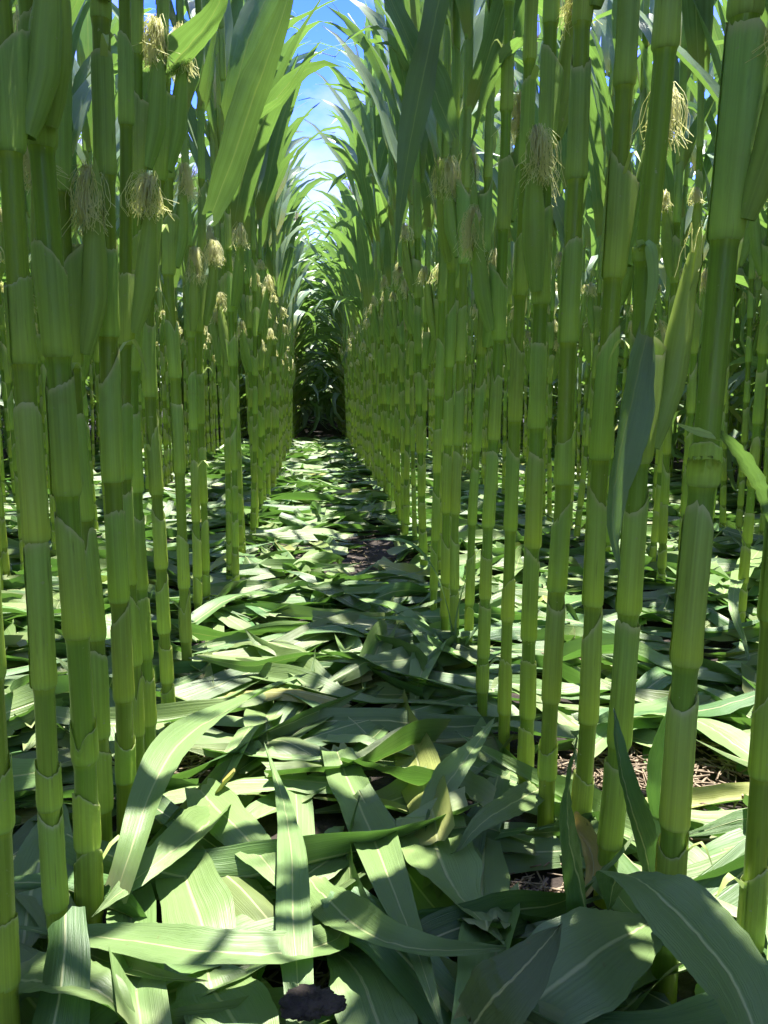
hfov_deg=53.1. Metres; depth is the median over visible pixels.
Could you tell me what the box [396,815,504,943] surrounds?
fallen leaf
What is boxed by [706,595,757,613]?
fallen leaf
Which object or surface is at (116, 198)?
corn plant
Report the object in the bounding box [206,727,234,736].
fallen leaf
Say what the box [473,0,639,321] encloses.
corn plant
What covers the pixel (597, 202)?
corn plant
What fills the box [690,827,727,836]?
fallen leaf
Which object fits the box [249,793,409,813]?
fallen leaf
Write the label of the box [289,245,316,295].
corn plant
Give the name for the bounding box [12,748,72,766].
fallen leaf
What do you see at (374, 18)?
corn plant
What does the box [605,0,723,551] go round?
corn plant
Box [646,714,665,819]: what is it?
fallen leaf
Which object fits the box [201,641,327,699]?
fallen leaf
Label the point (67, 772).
fallen leaf
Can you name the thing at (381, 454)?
corn plant
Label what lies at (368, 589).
fallen leaf
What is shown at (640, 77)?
corn plant
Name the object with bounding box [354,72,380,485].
corn plant
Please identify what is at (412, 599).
fallen leaf
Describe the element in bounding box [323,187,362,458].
corn plant
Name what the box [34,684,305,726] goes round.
fallen leaf
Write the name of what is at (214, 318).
corn plant
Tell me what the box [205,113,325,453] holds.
corn plant
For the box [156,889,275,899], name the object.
fallen leaf
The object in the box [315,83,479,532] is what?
corn plant
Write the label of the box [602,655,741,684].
fallen leaf
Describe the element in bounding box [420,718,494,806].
fallen leaf
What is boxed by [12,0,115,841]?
corn plant
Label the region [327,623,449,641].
fallen leaf
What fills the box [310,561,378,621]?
fallen leaf
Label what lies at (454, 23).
corn plant
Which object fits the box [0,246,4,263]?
corn plant
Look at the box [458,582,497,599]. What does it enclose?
fallen leaf
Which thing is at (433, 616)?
fallen leaf
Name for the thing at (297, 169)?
corn plant
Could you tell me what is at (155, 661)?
fallen leaf
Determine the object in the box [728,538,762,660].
fallen leaf
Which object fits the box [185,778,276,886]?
fallen leaf
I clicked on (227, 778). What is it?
fallen leaf
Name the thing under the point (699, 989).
fallen leaf
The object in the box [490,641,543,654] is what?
fallen leaf
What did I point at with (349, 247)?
corn plant
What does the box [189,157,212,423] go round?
corn plant
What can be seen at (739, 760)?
fallen leaf
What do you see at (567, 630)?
fallen leaf
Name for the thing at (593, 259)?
corn plant
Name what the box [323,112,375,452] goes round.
corn plant
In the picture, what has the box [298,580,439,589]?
fallen leaf
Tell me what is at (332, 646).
fallen leaf
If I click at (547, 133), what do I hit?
corn plant
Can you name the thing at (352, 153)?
corn plant
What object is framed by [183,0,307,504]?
corn plant
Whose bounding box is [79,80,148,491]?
corn plant
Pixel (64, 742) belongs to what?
fallen leaf
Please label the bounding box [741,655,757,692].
fallen leaf
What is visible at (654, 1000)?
fallen leaf
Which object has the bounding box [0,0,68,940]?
corn plant
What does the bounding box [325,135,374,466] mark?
corn plant
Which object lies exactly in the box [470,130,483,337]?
corn plant
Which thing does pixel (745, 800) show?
fallen leaf
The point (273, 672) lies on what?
fallen leaf
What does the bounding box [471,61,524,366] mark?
corn plant
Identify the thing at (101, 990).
fallen leaf
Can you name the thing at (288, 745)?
fallen leaf
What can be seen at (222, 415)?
corn plant
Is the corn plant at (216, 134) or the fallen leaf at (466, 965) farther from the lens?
the corn plant at (216, 134)
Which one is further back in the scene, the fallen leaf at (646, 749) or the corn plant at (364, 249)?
the corn plant at (364, 249)
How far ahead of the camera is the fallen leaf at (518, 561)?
2.97 m
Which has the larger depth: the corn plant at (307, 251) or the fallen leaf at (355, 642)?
the corn plant at (307, 251)
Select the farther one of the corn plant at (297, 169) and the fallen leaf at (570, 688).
the corn plant at (297, 169)
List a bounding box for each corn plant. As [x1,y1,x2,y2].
[0,0,17,589]
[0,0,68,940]
[0,7,17,576]
[0,143,81,411]
[0,206,15,502]
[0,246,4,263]
[0,281,5,501]
[0,288,24,569]
[0,572,20,1023]
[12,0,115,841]
[15,0,84,549]
[17,0,118,923]
[26,220,47,487]
[70,46,117,399]
[71,0,119,357]
[72,0,98,529]
[72,0,155,514]
[72,41,117,363]
[77,32,191,239]
[77,235,94,378]
[78,137,99,448]
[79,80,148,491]
[80,13,170,189]
[81,190,118,470]
[88,0,232,579]
[90,0,147,842]
[109,0,176,772]
[111,16,119,349]
[112,0,239,490]
[114,0,231,542]
[114,75,180,499]
[115,59,119,221]
[117,134,189,483]
[118,155,197,344]
[131,0,179,751]
[141,0,227,728]
[144,0,245,553]
[146,38,164,486]
[147,0,320,542]
[155,0,293,660]
[155,0,335,526]
[155,187,177,480]
[156,95,206,484]
[169,0,355,624]
[173,163,193,327]
[175,149,196,382]
[175,166,207,435]
[176,157,206,467]
[177,145,212,470]
[177,171,210,452]
[177,197,213,460]
[180,40,334,500]
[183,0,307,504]
[183,156,212,449]
[185,0,224,600]
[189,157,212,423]
[191,169,212,360]
[192,15,303,527]
[192,55,322,488]
[192,162,212,366]
[193,21,320,504]
[195,168,211,451]
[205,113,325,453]
[205,115,292,381]
[206,223,216,456]
[206,324,214,416]
[207,11,297,504]
[207,266,215,453]
[214,0,278,580]
[214,354,215,404]
[215,357,218,448]
[215,362,223,448]
[216,307,222,448]
[221,378,223,444]
[227,0,341,553]
[236,154,332,460]
[238,0,274,540]
[238,138,270,463]
[257,31,299,378]
[262,52,333,499]
[264,41,343,486]
[269,93,303,483]
[269,171,329,477]
[270,186,301,301]
[270,210,320,384]
[276,166,307,472]
[277,165,332,403]
[278,101,310,320]
[279,140,330,462]
[279,157,315,379]
[281,159,326,439]
[282,200,309,460]
[283,152,314,383]
[283,384,285,460]
[284,270,323,404]
[284,297,287,451]
[285,154,320,438]
[285,215,317,433]
[286,292,308,447]
[287,211,321,453]
[287,217,326,370]
[287,219,321,446]
[289,200,330,298]
[289,220,323,438]
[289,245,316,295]
[291,232,316,439]
[292,402,292,437]
[293,152,318,257]
[298,2,387,491]
[304,222,343,347]
[305,20,406,500]
[309,205,364,462]
[311,196,359,432]
[312,69,378,480]
[313,176,359,458]
[313,185,362,450]
[314,185,357,321]
[314,226,369,469]
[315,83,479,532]
[315,180,357,452]
[315,206,350,442]
[316,227,348,437]
[316,247,349,438]
[317,20,518,535]
[319,65,397,493]
[322,0,422,542]
[322,50,387,490]
[322,107,377,480]
[322,212,352,364]
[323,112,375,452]
[323,139,366,323]
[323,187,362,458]
[323,202,354,450]
[323,219,352,445]
[323,259,345,350]
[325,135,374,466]
[325,225,353,429]
[326,0,429,529]
[326,101,371,470]
[327,60,381,477]
[327,63,388,487]
[329,1,390,500]
[331,207,350,431]
[331,217,407,329]
[333,203,366,318]
[334,0,485,534]
[335,251,349,380]
[338,0,515,523]
[348,11,540,546]
[351,14,477,553]
[353,179,370,461]
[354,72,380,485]
[362,315,366,464]
[365,2,499,514]
[367,0,406,521]
[371,36,393,500]
[372,279,376,474]
[374,0,483,610]
[384,0,427,566]
[384,0,521,631]
[395,0,524,641]
[406,216,435,442]
[406,216,436,383]
[406,217,437,455]
[406,220,432,401]
[407,211,434,454]
[408,208,430,450]
[414,0,451,579]
[421,218,436,275]
[421,229,436,282]
[423,159,479,472]
[426,0,608,630]
[431,232,444,382]
[433,222,436,264]
[453,0,520,715]
[461,359,465,469]
[462,166,479,470]
[466,0,559,751]
[466,169,481,473]
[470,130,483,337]
[471,35,538,429]
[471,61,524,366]
[472,132,485,483]
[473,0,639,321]
[475,117,512,489]
[476,18,540,502]
[476,78,588,493]
[477,114,513,408]
[478,28,590,373]
[481,138,512,476]
[484,76,516,481]
[493,54,640,525]
[494,28,558,516]
[498,0,609,521]
[513,145,592,283]
[514,0,600,420]
[517,0,602,783]
[519,0,649,541]
[524,325,526,458]
[537,0,719,826]
[539,15,652,505]
[545,166,556,468]
[546,240,558,385]
[556,189,565,372]
[571,0,693,814]
[576,224,585,480]
[580,178,592,472]
[586,135,637,403]
[586,150,603,291]
[588,100,635,334]
[590,0,649,385]
[591,0,660,244]
[592,0,719,561]
[593,0,705,908]
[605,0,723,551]
[606,78,689,343]
[608,59,711,500]
[626,117,695,328]
[632,106,710,299]
[634,29,722,513]
[637,61,713,342]
[651,0,767,1003]
[656,12,703,583]
[664,275,767,483]
[675,0,714,587]
[687,0,726,130]
[687,0,761,530]
[693,0,767,521]
[695,15,728,526]
[701,217,766,228]
[716,321,767,954]
[727,371,767,470]
[738,204,767,622]
[740,199,767,439]
[758,0,767,643]
[758,398,767,535]
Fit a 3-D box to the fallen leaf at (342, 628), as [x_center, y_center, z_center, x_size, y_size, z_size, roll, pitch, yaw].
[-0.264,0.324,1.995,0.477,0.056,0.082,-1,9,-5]
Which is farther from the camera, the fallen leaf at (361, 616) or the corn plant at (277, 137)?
the corn plant at (277, 137)
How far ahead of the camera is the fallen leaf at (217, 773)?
1.34 m
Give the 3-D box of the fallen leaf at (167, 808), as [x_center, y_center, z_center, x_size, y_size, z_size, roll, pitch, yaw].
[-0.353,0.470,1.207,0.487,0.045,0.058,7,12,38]
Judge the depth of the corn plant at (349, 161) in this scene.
4.52 m
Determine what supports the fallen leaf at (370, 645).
on the leaf litter at (301, 506)
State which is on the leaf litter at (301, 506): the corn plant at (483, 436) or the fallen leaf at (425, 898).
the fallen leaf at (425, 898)
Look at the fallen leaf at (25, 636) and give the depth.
1.95 m
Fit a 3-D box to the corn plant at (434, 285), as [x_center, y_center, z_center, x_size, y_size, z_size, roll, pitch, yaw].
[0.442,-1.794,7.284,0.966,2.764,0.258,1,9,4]
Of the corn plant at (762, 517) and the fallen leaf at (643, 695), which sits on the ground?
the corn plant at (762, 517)
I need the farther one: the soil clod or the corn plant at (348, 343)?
the corn plant at (348, 343)
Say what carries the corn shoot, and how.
on the fallen leaf at (370, 684)
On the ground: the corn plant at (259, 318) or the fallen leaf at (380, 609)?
the corn plant at (259, 318)
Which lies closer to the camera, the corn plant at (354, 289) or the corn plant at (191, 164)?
the corn plant at (191, 164)
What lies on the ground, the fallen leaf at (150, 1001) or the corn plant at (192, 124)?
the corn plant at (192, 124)
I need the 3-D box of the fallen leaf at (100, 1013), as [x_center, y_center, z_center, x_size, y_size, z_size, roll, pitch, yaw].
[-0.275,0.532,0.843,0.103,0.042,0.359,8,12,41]
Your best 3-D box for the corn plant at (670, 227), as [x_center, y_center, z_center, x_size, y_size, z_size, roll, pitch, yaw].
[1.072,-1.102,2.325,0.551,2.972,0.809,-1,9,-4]
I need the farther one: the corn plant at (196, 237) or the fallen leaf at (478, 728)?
the corn plant at (196, 237)
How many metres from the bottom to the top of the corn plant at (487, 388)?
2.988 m
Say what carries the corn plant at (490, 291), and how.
on the ground
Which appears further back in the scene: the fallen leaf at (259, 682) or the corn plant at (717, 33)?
the corn plant at (717, 33)
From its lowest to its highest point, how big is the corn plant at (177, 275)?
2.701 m
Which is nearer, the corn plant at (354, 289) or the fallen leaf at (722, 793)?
the fallen leaf at (722, 793)
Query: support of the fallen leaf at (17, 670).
on the leaf litter at (301, 506)
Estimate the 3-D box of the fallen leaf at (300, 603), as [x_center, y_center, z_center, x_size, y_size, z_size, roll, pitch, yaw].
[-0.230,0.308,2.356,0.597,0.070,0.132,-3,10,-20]
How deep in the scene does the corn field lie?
9.80 m
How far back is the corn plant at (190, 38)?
1.43 m
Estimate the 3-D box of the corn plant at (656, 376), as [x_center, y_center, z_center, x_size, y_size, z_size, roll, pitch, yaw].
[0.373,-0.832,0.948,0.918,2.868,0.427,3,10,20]
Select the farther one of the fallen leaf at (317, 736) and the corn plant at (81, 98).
the corn plant at (81, 98)
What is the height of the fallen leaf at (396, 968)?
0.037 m
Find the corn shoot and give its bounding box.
[365,537,477,644]
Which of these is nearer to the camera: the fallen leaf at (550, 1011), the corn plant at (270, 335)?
the fallen leaf at (550, 1011)
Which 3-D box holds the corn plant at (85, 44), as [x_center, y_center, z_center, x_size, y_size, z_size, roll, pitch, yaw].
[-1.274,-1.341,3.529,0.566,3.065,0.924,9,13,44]
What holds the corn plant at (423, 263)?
on the ground
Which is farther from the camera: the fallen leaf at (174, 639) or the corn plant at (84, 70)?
the corn plant at (84, 70)
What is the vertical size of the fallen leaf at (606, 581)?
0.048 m
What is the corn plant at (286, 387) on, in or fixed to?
on the ground
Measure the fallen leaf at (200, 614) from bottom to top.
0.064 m
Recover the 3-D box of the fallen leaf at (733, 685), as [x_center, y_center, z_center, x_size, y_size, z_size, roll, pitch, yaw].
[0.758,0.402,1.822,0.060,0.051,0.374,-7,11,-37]
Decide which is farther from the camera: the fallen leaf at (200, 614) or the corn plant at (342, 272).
the corn plant at (342, 272)
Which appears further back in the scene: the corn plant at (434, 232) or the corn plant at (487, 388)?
the corn plant at (434, 232)
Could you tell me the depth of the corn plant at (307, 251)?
9.13 m
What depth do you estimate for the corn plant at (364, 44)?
2.96 m
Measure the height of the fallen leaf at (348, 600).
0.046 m
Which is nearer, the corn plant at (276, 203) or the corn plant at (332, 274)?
the corn plant at (276, 203)
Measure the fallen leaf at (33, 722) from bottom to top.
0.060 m
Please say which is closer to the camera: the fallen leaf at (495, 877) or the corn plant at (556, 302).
the fallen leaf at (495, 877)
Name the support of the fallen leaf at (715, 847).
on the ground
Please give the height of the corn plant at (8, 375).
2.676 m
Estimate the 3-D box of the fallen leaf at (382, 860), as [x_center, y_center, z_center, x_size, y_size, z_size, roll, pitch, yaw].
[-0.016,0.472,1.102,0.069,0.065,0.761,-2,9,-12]
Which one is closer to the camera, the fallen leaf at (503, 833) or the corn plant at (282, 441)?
the fallen leaf at (503, 833)
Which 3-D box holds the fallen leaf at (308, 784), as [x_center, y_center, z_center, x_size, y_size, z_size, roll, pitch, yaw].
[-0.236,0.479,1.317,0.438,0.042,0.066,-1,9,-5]
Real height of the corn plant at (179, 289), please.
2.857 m
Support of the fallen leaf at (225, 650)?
on the leaf litter at (301, 506)
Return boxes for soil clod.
[278,984,346,1021]
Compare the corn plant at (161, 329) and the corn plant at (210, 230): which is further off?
the corn plant at (161, 329)
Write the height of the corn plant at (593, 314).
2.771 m
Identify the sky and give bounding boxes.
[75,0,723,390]
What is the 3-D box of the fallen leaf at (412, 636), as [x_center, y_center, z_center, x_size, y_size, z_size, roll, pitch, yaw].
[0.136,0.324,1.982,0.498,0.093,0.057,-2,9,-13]
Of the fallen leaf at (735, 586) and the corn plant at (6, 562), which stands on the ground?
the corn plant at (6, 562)
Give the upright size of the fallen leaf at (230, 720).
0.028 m
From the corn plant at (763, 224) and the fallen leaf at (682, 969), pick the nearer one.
the fallen leaf at (682, 969)
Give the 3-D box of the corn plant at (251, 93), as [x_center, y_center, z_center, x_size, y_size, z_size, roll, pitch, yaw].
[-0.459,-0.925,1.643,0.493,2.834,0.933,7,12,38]
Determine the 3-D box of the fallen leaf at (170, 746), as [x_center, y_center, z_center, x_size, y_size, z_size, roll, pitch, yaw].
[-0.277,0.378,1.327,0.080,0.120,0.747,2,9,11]
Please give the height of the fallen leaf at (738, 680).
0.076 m
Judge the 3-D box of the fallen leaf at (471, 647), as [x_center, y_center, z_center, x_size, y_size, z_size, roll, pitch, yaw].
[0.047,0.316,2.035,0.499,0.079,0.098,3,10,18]
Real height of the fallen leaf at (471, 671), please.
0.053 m
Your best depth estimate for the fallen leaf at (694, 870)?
1.04 m
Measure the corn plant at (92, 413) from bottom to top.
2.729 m
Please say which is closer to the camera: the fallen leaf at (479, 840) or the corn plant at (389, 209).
the fallen leaf at (479, 840)
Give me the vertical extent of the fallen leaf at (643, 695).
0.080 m
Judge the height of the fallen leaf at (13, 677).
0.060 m
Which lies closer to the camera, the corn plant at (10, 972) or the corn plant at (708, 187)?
the corn plant at (10, 972)
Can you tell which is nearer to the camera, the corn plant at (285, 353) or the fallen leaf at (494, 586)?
the fallen leaf at (494, 586)
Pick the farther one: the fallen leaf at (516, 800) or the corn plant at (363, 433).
the corn plant at (363, 433)
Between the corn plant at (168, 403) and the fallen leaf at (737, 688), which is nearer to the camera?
the fallen leaf at (737, 688)
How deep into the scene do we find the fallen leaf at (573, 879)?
0.89 m
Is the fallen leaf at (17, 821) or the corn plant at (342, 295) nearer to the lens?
the fallen leaf at (17, 821)
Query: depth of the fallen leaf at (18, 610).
2.09 m
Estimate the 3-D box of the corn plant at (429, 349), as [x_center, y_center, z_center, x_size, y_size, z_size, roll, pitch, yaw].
[0.220,-1.113,2.959,0.612,2.784,0.796,-1,9,-8]
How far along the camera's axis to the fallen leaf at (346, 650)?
1.94 m
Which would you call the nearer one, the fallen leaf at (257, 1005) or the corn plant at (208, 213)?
the fallen leaf at (257, 1005)
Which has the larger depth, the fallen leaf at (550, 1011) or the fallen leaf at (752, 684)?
the fallen leaf at (752, 684)
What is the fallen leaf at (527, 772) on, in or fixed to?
on the fallen leaf at (623, 902)
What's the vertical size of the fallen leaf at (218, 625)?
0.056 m
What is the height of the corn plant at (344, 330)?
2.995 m
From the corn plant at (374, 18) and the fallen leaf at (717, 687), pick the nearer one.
the fallen leaf at (717, 687)
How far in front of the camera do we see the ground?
1.55 m
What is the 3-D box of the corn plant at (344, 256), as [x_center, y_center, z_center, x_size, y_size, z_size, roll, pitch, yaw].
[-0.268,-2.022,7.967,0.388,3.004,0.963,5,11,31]
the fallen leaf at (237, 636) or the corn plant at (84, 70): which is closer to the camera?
the fallen leaf at (237, 636)
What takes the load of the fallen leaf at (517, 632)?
on the ground
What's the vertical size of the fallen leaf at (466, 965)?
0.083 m
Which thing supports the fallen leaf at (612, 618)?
on the leaf litter at (301, 506)
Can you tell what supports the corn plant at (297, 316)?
on the ground
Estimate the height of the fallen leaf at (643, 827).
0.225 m
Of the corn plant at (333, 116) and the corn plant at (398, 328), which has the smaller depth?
the corn plant at (398, 328)
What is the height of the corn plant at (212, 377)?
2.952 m
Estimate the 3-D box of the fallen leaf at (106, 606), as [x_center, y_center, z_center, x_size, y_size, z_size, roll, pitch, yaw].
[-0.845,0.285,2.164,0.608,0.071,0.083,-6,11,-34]
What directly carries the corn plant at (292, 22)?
on the ground
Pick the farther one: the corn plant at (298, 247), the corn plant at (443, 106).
the corn plant at (298, 247)
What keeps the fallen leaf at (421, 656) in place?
on the fallen leaf at (414, 642)
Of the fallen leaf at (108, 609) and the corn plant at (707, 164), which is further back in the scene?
the corn plant at (707, 164)
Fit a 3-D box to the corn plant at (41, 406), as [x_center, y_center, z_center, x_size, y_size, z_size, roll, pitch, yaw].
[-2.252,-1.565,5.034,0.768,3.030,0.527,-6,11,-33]
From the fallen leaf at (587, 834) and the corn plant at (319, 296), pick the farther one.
the corn plant at (319, 296)
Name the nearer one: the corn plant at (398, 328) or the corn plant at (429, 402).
the corn plant at (398, 328)
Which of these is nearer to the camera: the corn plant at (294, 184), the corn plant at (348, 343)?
the corn plant at (294, 184)
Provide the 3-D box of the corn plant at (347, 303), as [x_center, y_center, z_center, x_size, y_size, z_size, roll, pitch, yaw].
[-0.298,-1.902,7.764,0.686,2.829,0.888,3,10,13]
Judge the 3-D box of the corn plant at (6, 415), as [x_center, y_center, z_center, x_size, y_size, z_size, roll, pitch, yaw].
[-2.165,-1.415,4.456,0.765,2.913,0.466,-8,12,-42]
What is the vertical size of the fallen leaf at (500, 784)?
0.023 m
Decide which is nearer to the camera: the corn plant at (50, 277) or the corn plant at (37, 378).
the corn plant at (50, 277)
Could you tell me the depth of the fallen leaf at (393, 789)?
1.35 m
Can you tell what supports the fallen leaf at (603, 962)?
on the fallen leaf at (466, 965)
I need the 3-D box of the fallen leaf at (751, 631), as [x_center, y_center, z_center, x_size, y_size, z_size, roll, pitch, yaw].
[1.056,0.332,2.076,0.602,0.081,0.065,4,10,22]
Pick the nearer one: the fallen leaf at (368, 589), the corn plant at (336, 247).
the fallen leaf at (368, 589)
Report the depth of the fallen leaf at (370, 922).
0.87 m
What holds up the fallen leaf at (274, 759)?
on the ground
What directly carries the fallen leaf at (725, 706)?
on the fallen leaf at (601, 745)
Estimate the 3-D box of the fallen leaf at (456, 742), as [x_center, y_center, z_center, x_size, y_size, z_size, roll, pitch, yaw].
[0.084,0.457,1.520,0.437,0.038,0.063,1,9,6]
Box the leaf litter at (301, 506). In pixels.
[1,434,767,1023]
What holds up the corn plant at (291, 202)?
on the ground
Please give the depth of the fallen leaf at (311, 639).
1.99 m
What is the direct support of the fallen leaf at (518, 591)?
on the ground
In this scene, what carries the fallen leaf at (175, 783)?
on the fallen leaf at (308, 784)
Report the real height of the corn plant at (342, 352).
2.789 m
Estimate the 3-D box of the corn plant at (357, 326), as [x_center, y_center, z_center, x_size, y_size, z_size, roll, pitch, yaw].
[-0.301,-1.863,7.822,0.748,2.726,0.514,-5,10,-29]
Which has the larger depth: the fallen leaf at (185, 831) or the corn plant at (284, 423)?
the corn plant at (284, 423)
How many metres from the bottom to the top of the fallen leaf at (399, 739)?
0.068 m
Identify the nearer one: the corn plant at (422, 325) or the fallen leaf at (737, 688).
the fallen leaf at (737, 688)
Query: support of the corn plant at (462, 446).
on the ground
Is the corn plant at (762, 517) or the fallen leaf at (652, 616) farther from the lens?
the corn plant at (762, 517)
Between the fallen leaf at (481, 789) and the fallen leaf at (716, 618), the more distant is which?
the fallen leaf at (716, 618)
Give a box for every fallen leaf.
[2,606,111,627]
[3,604,177,620]
[4,618,27,644]
[4,665,67,692]
[4,673,67,688]
[4,679,115,758]
[5,671,204,732]
[6,639,110,650]
[6,658,66,675]
[6,660,28,667]
[6,693,69,721]
[7,724,68,746]
[8,737,22,752]
[9,750,35,756]
[10,757,35,790]
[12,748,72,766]
[12,800,115,860]
[12,814,21,833]
[13,622,109,638]
[13,803,73,946]
[14,614,156,621]
[14,785,73,799]
[14,871,156,922]
[15,638,107,657]
[15,638,110,650]
[15,778,198,807]
[15,800,115,803]
[15,889,209,981]
[15,951,134,1023]
[16,632,65,642]
[19,919,348,964]
[19,942,38,1023]
[20,665,34,727]
[24,731,35,750]
[26,914,254,1023]
[32,906,90,1023]
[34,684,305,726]
[56,657,157,673]
[57,723,114,764]
[59,597,213,625]
[61,766,199,785]
[62,773,224,848]
[65,786,480,897]
[92,804,230,916]
[99,556,176,575]
[101,558,225,584]
[104,597,178,602]
[105,611,110,654]
[105,641,158,658]
[105,672,308,903]
[105,746,324,914]
[106,882,171,1023]
[107,640,180,667]
[109,661,226,681]
[114,686,368,799]
[117,910,350,1021]
[148,584,175,592]
[150,587,264,615]
[150,603,251,618]
[150,817,274,920]
[151,620,198,642]
[152,628,179,641]
[152,659,203,673]
[155,841,235,928]
[156,618,346,640]
[156,635,266,689]
[156,650,229,669]
[156,689,350,707]
[156,690,187,700]
[156,723,232,739]
[156,734,313,772]
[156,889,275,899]
[163,774,371,803]
[170,583,296,638]
[174,646,309,700]
[174,671,374,690]
[174,674,273,683]
[176,964,278,1023]
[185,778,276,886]
[189,644,213,686]
[189,654,427,680]
[189,704,396,758]
[190,595,250,629]
[191,617,218,622]
[192,620,309,648]
[192,640,306,655]
[193,624,371,653]
[194,652,371,672]
[195,735,322,760]
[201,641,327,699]
[203,605,224,641]
[205,578,249,610]
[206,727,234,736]
[212,598,280,617]
[212,611,406,656]
[215,681,300,782]
[215,715,244,726]
[215,768,234,793]
[224,602,349,631]
[224,658,477,707]
[225,603,354,619]
[229,616,271,635]
[238,686,384,773]
[244,701,274,743]
[245,629,349,707]
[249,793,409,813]
[257,736,386,770]
[257,759,314,980]
[262,719,450,776]
[262,826,357,888]
[264,743,314,1023]
[265,907,556,969]
[271,646,315,726]
[272,826,552,900]
[279,591,368,611]
[288,693,365,734]
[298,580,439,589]
[300,583,370,611]
[300,734,413,755]
[301,723,388,802]
[302,690,512,745]
[308,708,541,738]
[309,875,510,956]
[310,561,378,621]
[312,610,493,659]
[312,871,366,906]
[313,938,526,960]
[314,734,513,813]
[315,642,476,688]
[317,619,397,668]
[319,649,462,689]
[320,742,442,1023]
[321,641,476,653]
[321,887,455,1023]
[324,569,352,581]
[326,948,417,1023]
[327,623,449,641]
[331,732,517,747]
[333,796,448,1023]
[334,622,434,699]
[336,610,390,629]
[336,826,538,874]
[340,757,496,806]
[343,575,496,595]
[344,643,495,690]
[346,582,516,607]
[350,622,520,653]
[351,594,438,680]
[353,783,457,962]
[359,619,401,688]
[359,633,427,671]
[369,606,443,630]
[377,754,555,821]
[384,598,442,620]
[387,581,440,612]
[394,689,454,845]
[396,675,607,708]
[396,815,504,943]
[407,640,419,643]
[409,635,464,704]
[412,610,432,622]
[419,603,583,623]
[420,555,438,581]
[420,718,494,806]
[420,835,633,939]
[422,809,486,898]
[426,662,517,777]
[427,635,500,664]
[427,671,609,699]
[428,619,477,630]
[430,682,518,716]
[432,742,517,783]
[437,957,584,1023]
[441,651,542,673]
[445,667,537,679]
[451,781,543,853]
[451,883,519,1023]
[453,824,510,930]
[453,923,562,1023]
[457,732,737,916]
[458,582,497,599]
[459,620,583,643]
[464,602,546,621]
[467,771,510,828]
[475,576,498,603]
[478,586,547,603]
[482,720,578,738]
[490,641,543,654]
[491,655,579,683]
[491,674,609,694]
[492,679,575,724]
[503,837,636,873]
[512,691,656,746]
[512,919,550,938]
[513,630,665,645]
[514,543,523,575]
[515,602,574,640]
[515,716,716,753]
[519,811,703,837]
[520,625,582,640]
[524,906,662,1023]
[530,922,671,1010]
[532,956,767,1023]
[536,655,668,672]
[537,674,733,691]
[538,584,616,600]
[540,590,615,612]
[554,772,664,945]
[559,735,586,912]
[560,846,733,869]
[563,633,708,669]
[564,633,667,643]
[566,570,649,591]
[567,613,614,633]
[568,562,583,566]
[571,691,754,723]
[572,691,743,757]
[573,741,736,919]
[574,811,602,896]
[578,667,711,702]
[586,828,745,903]
[595,870,767,1023]
[601,655,747,717]
[602,654,733,690]
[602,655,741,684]
[603,607,672,623]
[604,570,729,586]
[604,639,712,680]
[613,708,657,871]
[615,963,683,1010]
[618,853,641,873]
[629,955,763,993]
[635,666,703,703]
[637,679,753,729]
[639,595,674,621]
[639,638,741,680]
[640,619,758,637]
[641,610,756,624]
[642,712,749,760]
[642,729,657,771]
[645,782,749,807]
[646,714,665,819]
[648,607,740,640]
[653,607,756,619]
[653,648,757,656]
[657,808,744,830]
[667,642,731,649]
[687,850,744,880]
[689,808,747,836]
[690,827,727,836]
[694,983,704,994]
[696,739,747,766]
[696,838,745,906]
[697,679,741,687]
[702,805,723,810]
[704,624,759,641]
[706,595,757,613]
[707,585,758,600]
[707,716,750,729]
[708,661,747,673]
[710,556,730,579]
[723,683,753,704]
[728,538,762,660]
[735,671,756,685]
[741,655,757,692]
[742,676,755,687]
[743,794,748,805]
[762,935,767,958]
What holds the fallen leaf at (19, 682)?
on the fallen leaf at (13, 677)
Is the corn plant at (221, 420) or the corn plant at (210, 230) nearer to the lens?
the corn plant at (210, 230)
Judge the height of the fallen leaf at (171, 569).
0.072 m
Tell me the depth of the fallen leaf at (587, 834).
1.09 m
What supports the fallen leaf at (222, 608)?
on the ground
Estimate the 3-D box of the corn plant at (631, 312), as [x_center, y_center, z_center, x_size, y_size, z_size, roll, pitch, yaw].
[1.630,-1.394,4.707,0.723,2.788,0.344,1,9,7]
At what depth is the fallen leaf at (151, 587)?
2.59 m
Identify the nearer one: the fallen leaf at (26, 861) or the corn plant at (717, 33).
the fallen leaf at (26, 861)
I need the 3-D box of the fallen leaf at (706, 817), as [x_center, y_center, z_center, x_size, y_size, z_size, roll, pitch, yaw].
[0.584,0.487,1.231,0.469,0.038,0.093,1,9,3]
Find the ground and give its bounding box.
[2,409,765,1001]
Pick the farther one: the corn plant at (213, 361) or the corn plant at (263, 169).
the corn plant at (213, 361)
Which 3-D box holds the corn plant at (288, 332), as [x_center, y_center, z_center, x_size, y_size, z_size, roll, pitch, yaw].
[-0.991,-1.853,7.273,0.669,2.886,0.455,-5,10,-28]
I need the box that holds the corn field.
[0,24,767,493]
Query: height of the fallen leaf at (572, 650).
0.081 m
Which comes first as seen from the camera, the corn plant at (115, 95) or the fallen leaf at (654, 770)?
the fallen leaf at (654, 770)
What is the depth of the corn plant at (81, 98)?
3.25 m
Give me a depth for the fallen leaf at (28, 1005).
0.83 m
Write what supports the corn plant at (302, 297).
on the ground
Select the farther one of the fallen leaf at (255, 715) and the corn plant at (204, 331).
the corn plant at (204, 331)
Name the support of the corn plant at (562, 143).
on the ground

